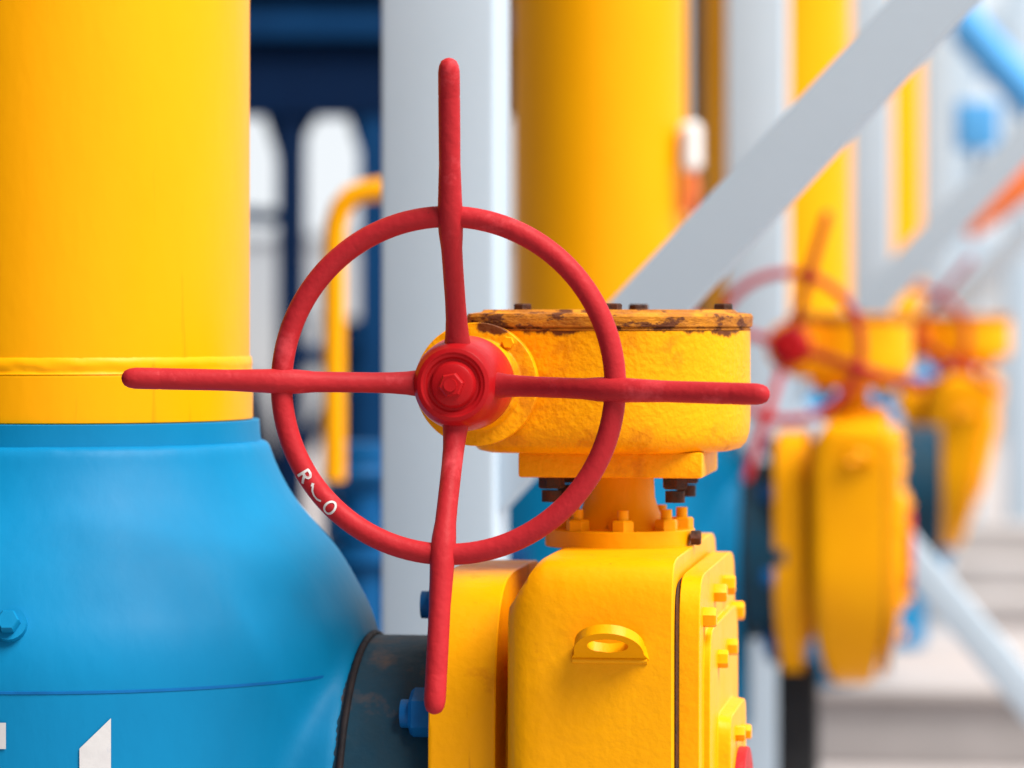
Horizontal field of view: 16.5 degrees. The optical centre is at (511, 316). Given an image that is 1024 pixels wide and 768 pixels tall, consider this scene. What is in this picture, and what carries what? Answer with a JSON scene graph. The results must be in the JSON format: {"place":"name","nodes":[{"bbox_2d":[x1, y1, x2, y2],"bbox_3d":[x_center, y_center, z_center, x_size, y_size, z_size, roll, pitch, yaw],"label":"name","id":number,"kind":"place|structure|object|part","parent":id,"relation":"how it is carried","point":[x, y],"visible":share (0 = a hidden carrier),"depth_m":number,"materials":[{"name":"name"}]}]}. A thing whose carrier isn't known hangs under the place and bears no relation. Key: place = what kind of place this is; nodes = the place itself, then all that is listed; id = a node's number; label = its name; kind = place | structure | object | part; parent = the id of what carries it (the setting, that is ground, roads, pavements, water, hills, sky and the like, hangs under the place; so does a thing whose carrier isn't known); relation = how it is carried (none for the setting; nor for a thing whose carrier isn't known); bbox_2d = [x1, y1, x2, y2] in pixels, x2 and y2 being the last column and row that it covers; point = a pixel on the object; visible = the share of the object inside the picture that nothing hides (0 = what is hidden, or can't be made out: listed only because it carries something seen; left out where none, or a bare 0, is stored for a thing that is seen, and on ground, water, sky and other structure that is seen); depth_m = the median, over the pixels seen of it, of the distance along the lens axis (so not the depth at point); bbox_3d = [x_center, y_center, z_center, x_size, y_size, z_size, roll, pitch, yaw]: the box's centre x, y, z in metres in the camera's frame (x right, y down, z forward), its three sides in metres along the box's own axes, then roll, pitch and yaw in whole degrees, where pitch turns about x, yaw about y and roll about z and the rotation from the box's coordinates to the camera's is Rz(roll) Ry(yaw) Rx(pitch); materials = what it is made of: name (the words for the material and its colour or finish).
{"place":"outdoors","nodes":[
{"label":"outdoors","id":0,"kind":"place"},
{"bbox_2d":[250,233,1004,439],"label":"white wall","id":1,"kind":"structure","parent":0,"point":[263,292],"depth_m":45.80,"materials":[{"name":"white paint"}]},
{"bbox_2d":[250,0,1004,232],"label":"sky","id":2,"kind":"structure","parent":0,"point":[332,153],"materials":[{"name":"white"}]},
{"bbox_2d":[273,440,1023,767],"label":"ground","id":3,"kind":"structure","parent":0,"point":[993,502],"depth_m":28.57,"materials":[{"name":"concrete"}]},
{"bbox_2d":[0,0,427,767],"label":"pipe riser","id":4,"kind":"object","parent":3,"relation":"on","point":[180,586],"visible":0.98,"depth_m":4.21,"materials":[{"name":"yellow paint"}]},
{"bbox_2d":[317,319,358,541],"bbox_3d":[-0.825,0.806,18.500,0.360,1.588,0.540,0,0,0],"label":"equipment cabinet","id":5,"kind":"object","parent":3,"relation":"on","point":[351,403],"visible":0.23,"depth_m":18.25,"materials":[{"name":"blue metal"}]},
{"bbox_3d":[-0.875,0.650,18.240,0.120,0.500,0.020,0,0,0],"label":"door","id":6,"kind":"part","parent":5,"relation":"part of","materials":[{"name":"metal"}]},
{"bbox_2d":[250,0,511,509],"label":"steel canopy","id":7,"kind":"object","parent":3,"relation":"on","point":[312,62],"visible":0.27,"depth_m":15.93,"materials":[{"name":"metal"}]},
{"bbox_2d":[321,441,529,631],"bbox_3d":[-0.269,0.953,8.614,0.600,1.293,0.243,0,0,8],"label":"blue pipework","id":8,"kind":"object","parent":3,"relation":"on","point":[358,490],"visible":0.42,"depth_m":8.54,"materials":[{"name":"paint"}]},
{"bbox_2d":[323,178,381,480],"bbox_3d":[-0.309,0.028,8.400,0.282,0.724,0.054,0,0,0],"label":"vent pipe","id":9,"kind":"object","parent":8,"relation":"attached to","point":[346,201],"visible":0.79,"depth_m":8.38,"materials":[{"name":"yellow metal"}]},
{"bbox_2d":[121,58,769,767],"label":"gear valve","id":10,"kind":"object","parent":3,"relation":"on","point":[607,636],"visible":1,"depth_m":4.05,"materials":[{"name":"yellow paint"}]},
{"bbox_2d":[509,0,784,723],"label":"pipe riser","id":11,"kind":"object","parent":3,"relation":"on","point":[599,103],"visible":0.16,"depth_m":9.42,"materials":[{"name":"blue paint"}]},
{"bbox_2d":[675,121,701,213],"bbox_3d":[0.451,-0.400,9.500,0.120,0.248,0.060,0,0,0],"label":"gauge box","id":12,"kind":"object","parent":11,"relation":"attached to","point":[688,149],"visible":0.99,"depth_m":9.48,"materials":[{"name":"white"}]},
{"bbox_2d":[688,0,702,309],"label":"thin post","id":13,"kind":"object","parent":3,"relation":"on","point":[695,60],"depth_m":16.95,"materials":[{"name":"metal"}]},
{"bbox_2d":[722,211,922,767],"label":"gear valve","id":14,"kind":"object","parent":3,"relation":"on","point":[841,580],"visible":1,"depth_m":9.31,"materials":[{"name":"yellow paint"}]},
{"bbox_2d":[703,0,941,686],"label":"pipe riser","id":15,"kind":"object","parent":3,"relation":"on","point":[820,35],"visible":0.04,"depth_m":12.66,"materials":[{"name":"yellow paint"}]},
{"bbox_2d":[819,649,1023,767],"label":"concrete plinth","id":16,"kind":"structure","parent":3,"relation":"on","point":[934,708],"depth_m":12.57,"materials":[{"name":"grey concrete"}]},
{"bbox_2d":[893,65,953,648],"bbox_3d":[1.818,-0.700,17.167,0.891,4.600,0.790,0,0,8],"label":"pipe riser","id":17,"kind":"object","parent":3,"relation":"on","point":[907,160],"visible":0.03,"depth_m":17.00,"materials":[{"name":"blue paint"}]},
{"bbox_2d":[964,167,1023,237],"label":"orange pipe","id":18,"kind":"object","parent":17,"relation":"attached to","point":[1007,199],"visible":0.56,"depth_m":16.93,"materials":[{"name":"metal"}]},
{"bbox_2d":[922,33,951,629],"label":"steel column","id":19,"kind":"structure","parent":3,"relation":"on","point":[937,131],"depth_m":18.11,"materials":[{"name":"grey metal"}]},
{"bbox_2d":[925,522,1023,629],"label":"concrete steps","id":20,"kind":"structure","parent":3,"relation":"on","point":[988,567],"depth_m":18.47,"materials":[{"name":"grey concrete"}]},
{"bbox_2d":[954,101,998,521],"bbox_3d":[2.697,0.194,20.500,0.240,2.880,0.200,0,0,0],"label":"blue junction box","id":21,"kind":"object","parent":3,"relation":"on","point":[976,128],"visible":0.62,"depth_m":20.40,"materials":[{"name":"paint"}]},
{"bbox_2d":[952,0,1023,521],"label":"pipe rack","id":22,"kind":"object","parent":3,"relation":"on","point":[1006,21],"visible":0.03,"depth_m":26.89,"materials":[{"name":"grey metal"}]},
{"bbox_2d":[382,0,980,634],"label":"steel column","id":23,"kind":"structure","parent":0,"point":[892,46],"depth_m":5.56,"materials":[{"name":"grey metal"}]},
{"bbox_2d":[726,0,1023,767],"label":"steel column","id":24,"kind":"structure","parent":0,"point":[757,69],"depth_m":10.75,"materials":[{"name":"grey metal"}]},
{"bbox_2d":[852,0,1023,400],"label":"steel column","id":25,"kind":"structure","parent":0,"point":[872,198],"depth_m":14.31,"materials":[{"name":"grey metal"}]},
{"bbox_2d":[892,258,1011,548],"bbox_3d":[1.599,0.360,13.970,0.747,1.171,0.801,0,0,11],"label":"gear valve","id":26,"kind":"object","parent":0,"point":[959,400],"visible":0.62,"depth_m":13.70,"materials":[{"name":"yellow paint"}]},
{"bbox_2d":[952,7,1023,118],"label":"slanting blue pipe","id":27,"kind":"object","parent":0,"point":[991,55],"visible":0.8,"depth_m":20.90,"materials":[{"name":"metal"}]}
]}

